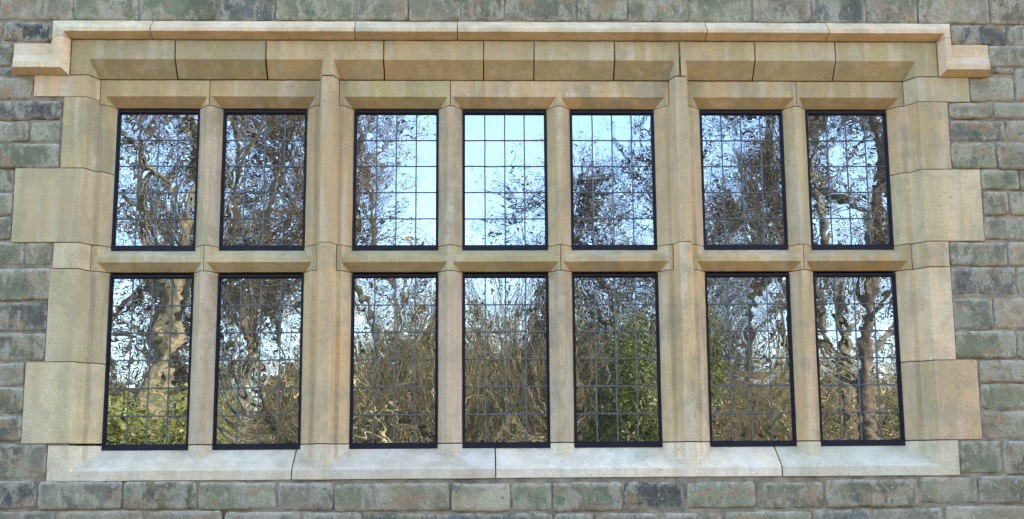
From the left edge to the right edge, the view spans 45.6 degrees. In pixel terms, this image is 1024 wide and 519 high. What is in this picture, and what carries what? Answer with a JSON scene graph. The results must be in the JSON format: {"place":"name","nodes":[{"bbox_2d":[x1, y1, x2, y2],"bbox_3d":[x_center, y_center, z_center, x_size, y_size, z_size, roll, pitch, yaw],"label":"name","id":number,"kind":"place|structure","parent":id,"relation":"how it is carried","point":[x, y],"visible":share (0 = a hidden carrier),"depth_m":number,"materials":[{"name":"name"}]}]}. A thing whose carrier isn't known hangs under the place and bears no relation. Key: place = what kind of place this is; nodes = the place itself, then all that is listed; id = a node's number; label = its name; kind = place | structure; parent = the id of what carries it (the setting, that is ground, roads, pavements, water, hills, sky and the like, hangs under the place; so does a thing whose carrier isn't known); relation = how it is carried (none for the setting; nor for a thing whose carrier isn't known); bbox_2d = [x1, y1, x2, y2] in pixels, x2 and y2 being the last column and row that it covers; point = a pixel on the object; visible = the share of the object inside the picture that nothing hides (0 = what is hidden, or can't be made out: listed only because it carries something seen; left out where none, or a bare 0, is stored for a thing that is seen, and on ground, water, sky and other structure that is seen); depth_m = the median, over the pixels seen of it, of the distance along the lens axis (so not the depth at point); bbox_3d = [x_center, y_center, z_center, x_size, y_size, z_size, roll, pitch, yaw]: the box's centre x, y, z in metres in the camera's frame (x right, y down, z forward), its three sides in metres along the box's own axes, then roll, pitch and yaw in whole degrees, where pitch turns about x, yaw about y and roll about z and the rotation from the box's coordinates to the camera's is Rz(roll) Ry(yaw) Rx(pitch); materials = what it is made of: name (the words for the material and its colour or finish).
{"place":"outdoors","nodes":[
{"label":"outdoors","id":0,"kind":"place"},
{"label":"ground","id":1,"kind":"structure","parent":0,"visible":0},
{"bbox_2d":[0,0,1023,518],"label":"stone wall","id":2,"kind":"structure","parent":1,"relation":"on","point":[986,140],"depth_m":6.03,"materials":[{"name":"stone"}]},
{"bbox_2d":[11,21,989,480],"bbox_3d":[-0.023,-0.070,6.161,5.002,2.317,0.267,0,-9,-2],"label":"mullioned window","id":3,"kind":"structure","parent":2,"relation":"attached to","point":[305,249],"depth_m":6.20,"materials":[{"name":"stone"}]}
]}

